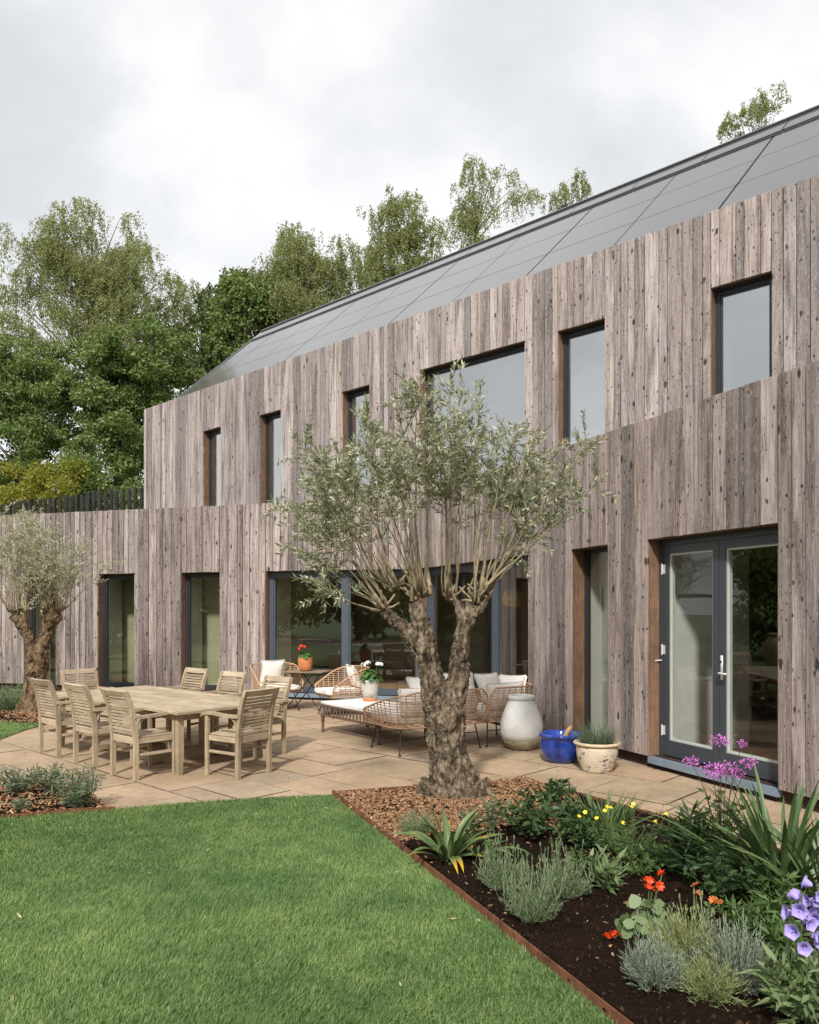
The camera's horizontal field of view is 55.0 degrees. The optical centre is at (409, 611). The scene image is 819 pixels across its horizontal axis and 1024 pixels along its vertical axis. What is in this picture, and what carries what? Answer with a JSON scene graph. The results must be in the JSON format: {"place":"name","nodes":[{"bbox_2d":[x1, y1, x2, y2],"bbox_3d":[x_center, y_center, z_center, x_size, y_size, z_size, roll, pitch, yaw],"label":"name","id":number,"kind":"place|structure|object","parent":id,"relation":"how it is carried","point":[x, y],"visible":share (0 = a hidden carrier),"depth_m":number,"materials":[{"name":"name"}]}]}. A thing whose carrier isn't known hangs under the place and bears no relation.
{"place":"outdoors","nodes":[
{"label":"outdoors","id":0,"kind":"place"},
{"bbox_2d":[0,721,38,737],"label":"grass","id":1,"kind":"structure","parent":0,"point":[9,729],"depth_m":11.70,"materials":[{"name":"green plant"}]},
{"bbox_2d":[0,794,617,1023],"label":"lawn","id":2,"kind":"structure","parent":0,"point":[287,1004],"depth_m":4.22,"materials":[{"name":"plant"}]},
{"bbox_2d":[0,806,114,818],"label":"steel edging","id":3,"kind":"object","parent":2,"relation":"on","point":[50,812],"visible":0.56,"depth_m":6.78,"materials":[{"name":"brown metal"}]},
{"bbox_2d":[0,689,818,848],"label":"patio","id":4,"kind":"structure","parent":0,"point":[342,749],"depth_m":8.74,"materials":[{"name":"stone"}]},
{"bbox_2d":[0,697,71,723],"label":"bark mulch","id":5,"kind":"object","parent":4,"relation":"on","point":[28,715],"visible":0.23,"depth_m":12.89,"materials":[{"name":"brown wood"}]},
{"bbox_2d":[0,682,25,710],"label":"lavender plant","id":6,"kind":"object","parent":5,"relation":"on","point":[5,704],"visible":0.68,"depth_m":13.58,"materials":[{"name":"green plant"}]},
{"bbox_2d":[0,499,125,712],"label":"olive tree","id":7,"kind":"object","parent":5,"relation":"on","point":[37,661],"visible":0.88,"depth_m":13.58,"materials":[{"name":"green plant"}]},
{"bbox_2d":[0,778,110,814],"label":"bark mulch","id":8,"kind":"object","parent":4,"relation":"on","point":[48,801],"visible":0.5,"depth_m":7.12,"materials":[{"name":"brown wood"}]},
{"bbox_2d":[0,764,45,794],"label":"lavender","id":9,"kind":"object","parent":8,"relation":"on","point":[13,787],"visible":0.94,"depth_m":7.43,"materials":[{"name":"green plant"}]},
{"bbox_2d":[22,760,69,790],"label":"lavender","id":10,"kind":"object","parent":8,"relation":"on","point":[45,782],"visible":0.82,"depth_m":7.47,"materials":[{"name":"green plant"}]},
{"bbox_2d":[45,766,102,808],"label":"wallflower","id":11,"kind":"object","parent":8,"relation":"on","point":[75,795],"visible":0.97,"depth_m":6.88,"materials":[{"name":"green plant"}]},
{"bbox_2d":[61,761,106,805],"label":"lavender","id":12,"kind":"object","parent":8,"relation":"on","point":[90,786],"visible":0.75,"depth_m":6.99,"materials":[{"name":"green plant"}]},
{"bbox_2d":[29,678,96,757],"bbox_3d":[-4.256,1.283,9.721,0.546,0.935,0.654,0,0,41],"label":"garden chair","id":13,"kind":"object","parent":4,"relation":"on","point":[57,720],"visible":0.72,"depth_m":9.54,"materials":[{"name":"brown wood"}]},
{"bbox_2d":[60,668,114,737],"bbox_3d":[-4.479,1.283,10.976,0.654,0.935,0.546,0,0,41],"label":"garden chair","id":14,"kind":"object","parent":4,"relation":"on","point":[94,678],"visible":0.3,"depth_m":11.13,"materials":[{"name":"brown wood"}]},
{"bbox_2d":[63,682,132,767],"bbox_3d":[-3.554,1.283,9.069,0.546,0.935,0.654,0,0,42],"label":"garden chair","id":15,"kind":"object","parent":4,"relation":"on","point":[93,727],"visible":0.74,"depth_m":8.90,"materials":[{"name":"brown wood"}]},
{"bbox_2d":[100,688,175,780],"bbox_3d":[-2.876,1.283,8.421,0.546,0.935,0.654,0,0,41],"label":"garden chair","id":16,"kind":"object","parent":4,"relation":"on","point":[133,734],"visible":0.98,"depth_m":8.30,"materials":[{"name":"brown wood"}]},
{"bbox_2d":[56,685,279,775],"bbox_3d":[-3.098,1.404,9.738,2.997,0.692,1.380,0,0,41],"label":"dining table","id":17,"kind":"object","parent":4,"relation":"on","point":[181,705],"visible":0.68,"depth_m":9.29,"materials":[{"name":"brown wood"}]},
{"bbox_2d":[153,667,209,727],"bbox_3d":[-3.237,1.283,11.073,0.546,0.935,0.654,0,0,38],"label":"garden chair","id":18,"kind":"object","parent":4,"relation":"on","point":[184,680],"visible":0.3,"depth_m":11.24,"materials":[{"name":"brown wood"}]},
{"bbox_2d":[187,671,247,743],"bbox_3d":[-2.557,1.283,10.413,0.546,0.935,0.654,0,0,38],"label":"garden chair","id":19,"kind":"object","parent":4,"relation":"on","point":[214,724],"visible":0.34,"depth_m":10.54,"materials":[{"name":"brown wood"}]},
{"bbox_2d":[200,686,279,779],"bbox_3d":[-1.813,1.283,8.472,0.654,0.935,0.546,0,0,33],"label":"garden chair","id":20,"kind":"object","parent":4,"relation":"on","point":[240,734],"visible":1,"depth_m":8.36,"materials":[{"name":"brown wood"}]},
{"bbox_2d":[228,675,292,758],"bbox_3d":[-1.844,1.283,9.679,0.546,0.935,0.654,0,0,41],"label":"garden chair","id":21,"kind":"object","parent":4,"relation":"on","point":[283,708],"visible":0.43,"depth_m":9.66,"materials":[{"name":"brown wood"}]},
{"bbox_2d":[250,662,303,710],"bbox_3d":[-2.388,1.344,14.016,0.878,0.812,0.836,0,0,-27],"label":"rattan armchair","id":22,"kind":"object","parent":4,"relation":"on","point":[294,686],"visible":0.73,"depth_m":13.93,"materials":[{"name":"wicker"}]},
{"bbox_2d":[259,659,285,682],"bbox_3d":[-2.471,1.090,14.179,0.460,0.460,0.153,0,16,-31],"label":"scatter cushion","id":23,"kind":"object","parent":22,"relation":"on","point":[273,667],"visible":0.8,"depth_m":14.10,"materials":[{"name":"white fabric"}]},
{"bbox_2d":[281,669,332,709],"bbox_3d":[-1.830,1.412,14.082,0.760,0.689,0.583,0,0,14],"label":"bistro table","id":24,"kind":"object","parent":4,"relation":"on","point":[303,672],"visible":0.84,"depth_m":13.92,"materials":[{"name":"black metal"}]},
{"bbox_2d":[297,644,312,670],"bbox_3d":[-1.863,0.828,14.043,0.281,0.475,0.281,0,0,0],"label":"terracotta pot","id":25,"kind":"object","parent":24,"relation":"on","point":[305,660],"visible":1,"depth_m":13.95,"materials":[{"name":"orange ceramic"}]},
{"bbox_2d":[314,665,369,718],"bbox_3d":[-1.104,1.344,13.258,0.836,0.812,0.878,0,0,-28],"label":"rattan armchair","id":26,"kind":"object","parent":4,"relation":"on","point":[347,691],"visible":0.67,"depth_m":13.02,"materials":[{"name":"wicker"}]},
{"bbox_2d":[320,698,426,744],"bbox_3d":[-0.520,1.525,11.100,0.840,0.451,1.495,0,0,-37],"label":"daybed table","id":27,"kind":"object","parent":4,"relation":"on","point":[356,706],"visible":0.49,"depth_m":11.01,"materials":[{"name":"white wood"}]},
{"bbox_2d":[358,661,383,700],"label":"potted plant","id":28,"kind":"object","parent":27,"relation":"on","point":[370,680],"visible":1,"depth_m":11.33,"materials":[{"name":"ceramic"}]},
{"bbox_2d":[363,684,487,755],"bbox_3d":[0.196,1.344,10.056,1.348,0.812,0.940,0,0,-30],"label":"rattan sofa","id":29,"kind":"object","parent":4,"relation":"on","point":[410,712],"visible":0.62,"depth_m":9.66,"materials":[{"name":"wicker"}]},
{"bbox_2d":[332,789,633,1023],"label":"steel edging","id":30,"kind":"object","parent":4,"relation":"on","point":[590,995],"visible":0.67,"depth_m":4.21,"materials":[{"name":"brown metal"}]},
{"bbox_2d":[476,681,532,746],"bbox_3d":[1.169,1.344,10.628,0.868,0.812,0.939,0,0,-30],"label":"rattan armchair","id":31,"kind":"object","parent":4,"relation":"on","point":[498,693],"visible":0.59,"depth_m":10.23,"materials":[{"name":"wicker"}]},
{"bbox_2d":[474,672,499,703],"bbox_3d":[1.068,1.015,10.381,0.440,0.440,0.150,0,-26,-40],"label":"scatter cushion","id":32,"kind":"object","parent":31,"relation":"on","point":[482,680],"visible":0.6,"depth_m":10.31,"materials":[{"name":"white fabric"}]},
{"bbox_2d":[500,694,542,750],"bbox_3d":[1.424,1.409,10.011,0.544,0.682,0.543,0,0,0],"label":"white urn","id":33,"kind":"object","parent":4,"relation":"on","point":[521,725],"visible":0.99,"depth_m":9.82,"materials":[{"name":"ceramic"}]},
{"bbox_2d":[538,730,581,763],"bbox_3d":[1.765,1.583,9.160,0.524,0.335,0.524,0,0,0],"label":"blue pot","id":34,"kind":"object","parent":4,"relation":"on","point":[556,747],"visible":0.79,"depth_m":8.97,"materials":[{"name":"ceramic"}]},
{"bbox_2d":[560,715,639,772],"bbox_3d":[2.052,1.458,8.641,0.853,0.585,0.858,0,0,-33],"label":"cream pot","id":35,"kind":"object","parent":4,"relation":"on","point":[596,752],"visible":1,"depth_m":8.49,"materials":[{"name":"ceramic"}]},
{"bbox_2d":[0,0,818,497],"label":"sky","id":36,"kind":"structure","parent":0,"point":[221,123],"materials":[{"name":"white"}]},
{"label":"bank","id":37,"kind":"structure","parent":0,"visible":0},
{"bbox_2d":[0,458,50,511],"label":"shrub","id":38,"kind":"object","parent":37,"relation":"on","point":[6,468],"visible":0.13,"depth_m":31.28,"materials":[{"name":"green plant"}]},
{"bbox_2d":[0,329,91,512],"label":"broadleaf tree","id":39,"kind":"object","parent":37,"relation":"on","point":[28,428],"visible":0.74,"depth_m":34.91,"materials":[{"name":"green plant"}]},
{"bbox_2d":[0,455,92,514],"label":"shrub","id":40,"kind":"object","parent":37,"relation":"on","point":[11,494],"visible":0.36,"depth_m":30.68,"materials":[{"name":"green plant"}]},
{"bbox_2d":[0,487,143,515],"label":"palisade fence","id":41,"kind":"object","parent":37,"relation":"on","point":[87,508],"visible":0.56,"depth_m":26.02,"materials":[{"name":"black metal"}]},
{"bbox_2d":[45,449,143,511],"bbox_3d":[-12.466,-3.691,32.458,5.360,5.521,4.163,0,0,0],"label":"shrub","id":42,"kind":"object","parent":37,"relation":"on","point":[91,483],"visible":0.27,"depth_m":31.49,"materials":[{"name":"green plant"}]},
{"bbox_2d":[0,196,203,454],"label":"birch tree","id":43,"kind":"object","parent":37,"relation":"on","point":[101,286],"visible":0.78,"depth_m":39.53,"materials":[{"name":"green plant"}]},
{"bbox_2d":[47,312,205,508],"bbox_3d":[-13.249,-6.980,35.238,7.259,12.875,5.892,0,0,44],"label":"broadleaf tree","id":44,"kind":"object","parent":37,"relation":"on","point":[111,404],"visible":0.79,"depth_m":34.16,"materials":[{"name":"green plant"}]},
{"bbox_2d":[139,259,300,425],"bbox_3d":[-9.942,-9.039,40.380,9.534,16.981,5.996,0,0,0],"label":"broadleaf tree","id":45,"kind":"object","parent":37,"relation":"on","point":[200,361],"visible":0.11,"depth_m":39.01,"materials":[{"name":"green plant"}]},
{"bbox_2d":[190,268,283,370],"bbox_3d":[-8.315,-8.642,38.508,4.478,16.191,3.533,0,0,28],"label":"broadleaf tree","id":46,"kind":"object","parent":37,"relation":"on","point":[226,320],"visible":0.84,"depth_m":37.66,"materials":[{"name":"green plant"}]},
{"bbox_2d":[230,220,386,338],"bbox_3d":[-5.361,-10.012,39.388,7.387,18.933,6.518,0,0,-28],"label":"birch tree","id":47,"kind":"object","parent":37,"relation":"on","point":[302,292],"visible":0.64,"depth_m":38.36,"materials":[{"name":"green plant"}]},
{"bbox_2d":[355,184,449,286],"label":"birch tree","id":48,"kind":"object","parent":37,"relation":"on","point":[407,241],"visible":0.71,"depth_m":40.22,"materials":[{"name":"green plant"}]},
{"bbox_2d":[437,153,543,252],"bbox_3d":[4.115,-11.155,37.961,5.648,21.216,2.972,0,0,-9],"label":"birch tree","id":49,"kind":"object","parent":37,"relation":"on","point":[469,220],"visible":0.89,"depth_m":37.64,"materials":[{"name":"green plant"}]},
{"bbox_2d":[538,166,592,213],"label":"birch tree","id":50,"kind":"object","parent":37,"relation":"on","point":[565,196],"visible":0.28,"depth_m":42.91,"materials":[{"name":"green plant"}]},
{"bbox_2d":[716,80,791,143],"bbox_3d":[15.807,-12.100,35.861,3.883,23.103,2.696,0,0,-21],"label":"birch tree","id":51,"kind":"object","parent":37,"relation":"on","point":[758,111],"visible":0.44,"depth_m":35.41,"materials":[{"name":"green plant"}]},
{"label":"ground","id":52,"kind":"structure","parent":0,"visible":0},
{"bbox_2d":[0,105,818,812],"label":"house","id":53,"kind":"structure","parent":52,"relation":"on","point":[660,327],"depth_m":12.73,"materials":[{"name":"brown wood"}]},
{"bbox_2d":[30,576,55,683],"bbox_3d":[-8.109,0.416,17.600,0.846,2.409,0.080,0,0,17],"label":"window","id":54,"kind":"structure","parent":53,"relation":"in","point":[33,611],"depth_m":17.69,"materials":[{"name":"black metal"}]},
{"bbox_2d":[103,574,133,686],"bbox_3d":[-6.207,0.416,17.011,0.919,2.409,0.080,0,0,17],"label":"window","id":55,"kind":"structure","parent":53,"relation":"in","point":[106,682],"depth_m":17.10,"materials":[{"name":"brown"}]},
{"bbox_2d":[186,573,219,688],"bbox_3d":[-4.247,0.416,16.401,0.898,2.409,0.080,0,0,17],"label":"window","id":56,"kind":"structure","parent":53,"relation":"in","point":[191,575],"depth_m":16.49,"materials":[{"name":"brown"}]},
{"bbox_2d":[209,430,220,505],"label":"window","id":57,"kind":"structure","parent":53,"relation":"in","point":[214,437],"depth_m":20.13,"materials":[{"name":"grey glass"}]},
{"bbox_2d":[266,413,280,502],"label":"window","id":58,"kind":"structure","parent":53,"relation":"in","point":[273,423],"depth_m":18.48,"materials":[{"name":"grey glass"}]},
{"bbox_2d":[270,570,418,695],"bbox_3d":[-1.293,0.416,15.481,3.193,2.409,0.083,0,0,17],"label":"sliding door","id":59,"kind":"structure","parent":53,"relation":"in","point":[345,608],"depth_m":15.47,"materials":[{"name":"grey metal"}]},
{"bbox_2d":[348,389,368,495],"bbox_3d":[-0.972,-3.495,16.415,0.808,2.190,0.080,0,0,43],"label":"window","id":60,"kind":"structure","parent":53,"relation":"in","point":[356,398],"depth_m":16.53,"materials":[{"name":"grey glass"}]},
{"bbox_2d":[426,346,524,483],"bbox_3d":[1.225,-3.495,14.363,2.398,2.190,0.080,0,0,43],"label":"window","id":61,"kind":"structure","parent":53,"relation":"in","point":[503,373],"depth_m":14.10,"materials":[{"name":"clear glass"}]},
{"bbox_2d":[430,557,527,701],"bbox_3d":[1.147,0.416,13.021,0.083,2.409,3.833,0,0,-23],"label":"sliding door","id":62,"kind":"structure","parent":53,"relation":"in","point":[496,594],"depth_m":12.47,"materials":[{"name":"grey metal"}]},
{"bbox_2d":[502,567,524,606],"bbox_3d":[1.802,-0.634,13.600,0.400,1.113,0.396,0,0,0],"label":"pendant lamp","id":63,"kind":"object","parent":53,"relation":"hanging from","point":[513,597],"visible":0.97,"depth_m":13.45,"materials":[{"name":"wicker"}]},
{"bbox_2d":[563,323,604,445],"bbox_3d":[2.894,-3.495,12.804,0.854,2.190,0.080,0,0,43],"label":"window","id":64,"kind":"structure","parent":53,"relation":"in","point":[584,349],"depth_m":12.83,"materials":[{"name":"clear glass"}]},
{"bbox_2d":[584,548,607,736],"bbox_3d":[2.452,0.416,9.922,0.055,2.409,0.763,0,0,-23],"label":"window","id":65,"kind":"structure","parent":53,"relation":"in","point":[586,553],"depth_m":10.24,"materials":[{"name":"grey metal"}]},
{"bbox_2d":[655,540,718,767],"bbox_3d":[2.971,0.440,8.492,0.186,2.330,0.955,0,0,-23],"label":"door","id":66,"kind":"structure","parent":53,"relation":"in","point":[678,748],"depth_m":8.62,"materials":[{"name":"grey metal"}]},
{"bbox_2d":[716,277,771,394],"bbox_3d":[4.739,-3.495,11.081,0.825,2.190,0.080,0,0,43],"label":"window","id":67,"kind":"structure","parent":53,"relation":"in","point":[743,312],"depth_m":11.09,"materials":[{"name":"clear glass"}]},
{"bbox_2d":[717,534,777,781],"bbox_3d":[3.329,0.440,7.668,0.154,2.330,0.829,0,0,-23],"label":"door","id":68,"kind":"structure","parent":53,"relation":"in","point":[767,768],"depth_m":7.97,"materials":[{"name":"grey metal"}]},
{"bbox_2d":[339,779,818,1023],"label":"flower bed","id":69,"kind":"object","parent":52,"relation":"on","point":[630,1005],"visible":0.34,"depth_m":4.33,"materials":[{"name":"soil"}]},
{"bbox_2d":[393,806,440,833],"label":"lavender plant","id":70,"kind":"object","parent":69,"relation":"on","point":[417,825],"visible":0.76,"depth_m":6.03,"materials":[{"name":"green plant"}]},
{"bbox_2d":[261,357,618,800],"bbox_3d":[0.242,-0.171,7.430,3.288,4.297,2.207,0,0,0],"label":"olive tree","id":71,"kind":"object","parent":69,"relation":"on","point":[454,773],"visible":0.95,"depth_m":7.33,"materials":[{"name":"green plant"}]},
{"bbox_2d":[392,804,501,872],"bbox_3d":[0.252,1.532,5.456,0.789,0.457,0.913,0,0,0],"label":"amaryllis","id":72,"kind":"object","parent":69,"relation":"on","point":[452,848],"visible":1,"depth_m":5.38,"materials":[{"name":"green plant"}]},
{"bbox_2d":[331,775,586,842],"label":"bark mulch","id":73,"kind":"object","parent":69,"relation":"on","point":[410,795],"visible":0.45,"depth_m":6.96,"materials":[{"name":"brown wood"}]},
{"bbox_2d":[443,827,530,864],"bbox_3d":[0.533,1.684,5.570,0.718,0.234,0.681,0,0,0],"label":"amaryllis","id":74,"kind":"object","parent":69,"relation":"on","point":[473,847],"visible":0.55,"depth_m":5.58,"materials":[{"name":"green plant"}]},
{"bbox_2d":[479,793,505,830],"bbox_3d":[0.645,1.563,6.147,0.260,0.310,0.186,0,0,-25],"label":"rosemary","id":75,"kind":"object","parent":69,"relation":"on","point":[493,823],"visible":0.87,"depth_m":6.12,"materials":[{"name":"green plant"}]},
{"bbox_2d":[473,830,530,891],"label":"lavender plant","id":76,"kind":"object","parent":69,"relation":"on","point":[494,878],"visible":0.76,"depth_m":4.86,"materials":[{"name":"green plant"}]},
{"bbox_2d":[492,786,569,839],"bbox_3d":[0.915,1.532,5.905,0.585,0.400,0.555,0,0,0],"label":"peony","id":77,"kind":"object","parent":69,"relation":"on","point":[532,823],"visible":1,"depth_m":5.93,"materials":[{"name":"green plant"}]},
{"bbox_2d":[495,852,566,922],"bbox_3d":[0.685,1.536,4.403,0.373,0.409,0.360,0,0,-23],"label":"lavender plant","id":78,"kind":"object","parent":69,"relation":"on","point":[527,913],"visible":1,"depth_m":4.37,"materials":[{"name":"green plant"}]},
{"bbox_2d":[533,778,576,819],"bbox_3d":[1.207,1.551,6.512,0.339,0.369,0.400,0,0,27],"label":"peony","id":79,"kind":"object","parent":69,"relation":"on","point":[555,789],"visible":0.71,"depth_m":6.47,"materials":[{"name":"green plant"}]},
{"bbox_2d":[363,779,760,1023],"bbox_3d":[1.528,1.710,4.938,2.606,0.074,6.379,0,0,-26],"label":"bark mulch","id":80,"kind":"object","parent":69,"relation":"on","point":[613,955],"visible":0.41,"depth_m":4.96,"materials":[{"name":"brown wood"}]},
{"bbox_2d":[532,838,596,898],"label":"lavender plant","id":81,"kind":"object","parent":69,"relation":"on","point":[571,890],"visible":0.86,"depth_m":4.69,"materials":[{"name":"green plant"}]},
{"bbox_2d":[553,797,596,831],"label":"leafy plant","id":82,"kind":"object","parent":69,"relation":"on","point":[573,810],"visible":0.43,"depth_m":6.10,"materials":[{"name":"green plant"}]},
{"bbox_2d":[552,813,617,848],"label":"leafy plant","id":83,"kind":"object","parent":69,"relation":"on","point":[581,832],"visible":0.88,"depth_m":5.76,"materials":[{"name":"green plant"}]},
{"bbox_2d":[579,843,632,894],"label":"leafy plant","id":84,"kind":"object","parent":69,"relation":"on","point":[609,874],"visible":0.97,"depth_m":4.87,"materials":[{"name":"green plant"}]},
{"bbox_2d":[556,787,657,838],"bbox_3d":[1.493,1.535,6.058,0.793,0.376,0.760,0,0,0],"label":"day lily","id":85,"kind":"object","parent":69,"relation":"on","point":[618,817],"visible":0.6,"depth_m":6.01,"materials":[{"name":"green plant"}]},
{"bbox_2d":[593,821,639,854],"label":"leafy plant","id":86,"kind":"object","parent":69,"relation":"on","point":[606,842],"visible":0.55,"depth_m":5.62,"materials":[{"name":"green plant"}]},
{"bbox_2d":[578,800,682,860],"bbox_3d":[1.479,1.521,5.365,0.667,0.398,0.515,0,0,41],"label":"buttercup","id":87,"kind":"object","parent":69,"relation":"on","point":[628,843],"visible":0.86,"depth_m":5.41,"materials":[{"name":"green plant"}]},
{"bbox_2d":[613,849,670,876],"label":"leafy plant","id":88,"kind":"object","parent":69,"relation":"on","point":[638,869],"visible":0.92,"depth_m":5.08,"materials":[{"name":"green plant"}]},
{"bbox_2d":[615,870,676,939],"bbox_3d":[1.262,1.560,4.160,0.318,0.346,0.323,0,0,0],"label":"geum","id":89,"kind":"object","parent":69,"relation":"on","point":[625,924],"visible":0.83,"depth_m":4.15,"materials":[{"name":"green plant"}]},
{"bbox_2d":[618,905,698,993],"bbox_3d":[1.137,1.543,3.619,0.360,0.356,0.384,0,0,0],"label":"lavender plant","id":90,"kind":"object","parent":69,"relation":"on","point":[647,968],"visible":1,"depth_m":3.58,"materials":[{"name":"green plant"}]},
{"bbox_2d":[637,836,682,867],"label":"leafy plant","id":91,"kind":"object","parent":69,"relation":"on","point":[654,852],"visible":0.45,"depth_m":5.31,"materials":[{"name":"green plant"}]},
{"bbox_2d":[638,798,726,884],"bbox_3d":[1.728,1.442,4.917,0.503,0.552,0.480,0,0,0],"label":"penstemon","id":92,"kind":"object","parent":69,"relation":"on","point":[680,857],"visible":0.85,"depth_m":4.89,"materials":[{"name":"green plant"}]},
{"bbox_2d":[645,889,740,970],"bbox_3d":[1.372,1.532,3.826,0.473,0.383,0.430,0,0,0],"label":"lavender plant","id":93,"kind":"object","parent":69,"relation":"on","point":[682,936],"visible":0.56,"depth_m":3.81,"materials":[{"name":"green plant"}]},
{"bbox_2d":[673,882,722,920],"bbox_3d":[1.573,1.621,4.377,0.292,0.237,0.208,0,0,0],"label":"geum","id":94,"kind":"object","parent":69,"relation":"on","point":[714,900],"visible":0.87,"depth_m":4.35,"materials":[{"name":"orange plant"}]},
{"bbox_2d":[669,950,753,1011],"bbox_3d":[1.351,1.623,3.517,0.402,0.205,0.409,0,0,0],"label":"lavender plant","id":95,"kind":"object","parent":69,"relation":"on","point":[721,988],"visible":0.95,"depth_m":3.48,"materials":[{"name":"green plant"}]},
{"bbox_2d":[681,733,757,870],"bbox_3d":[1.985,1.257,5.060,0.336,0.945,0.423,0,0,-37],"label":"meadow rue","id":96,"kind":"object","parent":69,"relation":"on","point":[720,814],"visible":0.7,"depth_m":5.04,"materials":[{"name":"purple plant"}]},
{"bbox_2d":[683,846,767,911],"bbox_3d":[1.807,1.542,4.567,0.449,0.388,0.486,0,0,0],"label":"leafy plant","id":97,"kind":"object","parent":69,"relation":"on","point":[718,886],"visible":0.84,"depth_m":4.51,"materials":[{"name":"green plant"}]},
{"bbox_2d":[635,753,818,899],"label":"agapanthus","id":98,"kind":"object","parent":69,"relation":"on","point":[756,835],"visible":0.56,"depth_m":4.66,"materials":[{"name":"green plant"}]},
{"bbox_2d":[684,889,779,995],"bbox_3d":[1.503,1.538,3.656,0.465,0.406,0.469,0,0,0],"label":"lavender plant","id":99,"kind":"object","parent":69,"relation":"on","point":[741,961],"visible":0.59,"depth_m":3.61,"materials":[{"name":"green plant"}]},
{"bbox_2d":[708,893,777,940],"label":"leafy plant","id":100,"kind":"object","parent":69,"relation":"on","point":[750,908],"visible":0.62,"depth_m":4.11,"materials":[{"name":"green plant"}]},
{"bbox_2d":[695,814,818,916],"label":"agapanthus","id":101,"kind":"object","parent":69,"relation":"on","point":[794,859],"visible":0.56,"depth_m":4.35,"materials":[{"name":"green plant"}]},
{"bbox_2d":[735,876,818,1023],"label":"bellflower","id":102,"kind":"object","parent":69,"relation":"on","point":[795,999],"visible":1,"depth_m":3.26,"materials":[{"name":"purple plant"}]},
{"bbox_2d":[741,869,815,925],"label":"leafy plant","id":103,"kind":"object","parent":69,"relation":"on","point":[781,899],"visible":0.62,"depth_m":4.22,"materials":[{"name":"green plant"}]},
{"bbox_2d":[753,908,815,959],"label":"leafy plant","id":104,"kind":"object","parent":69,"relation":"on","point":[776,932],"visible":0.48,"depth_m":3.85,"materials":[{"name":"green plant"}]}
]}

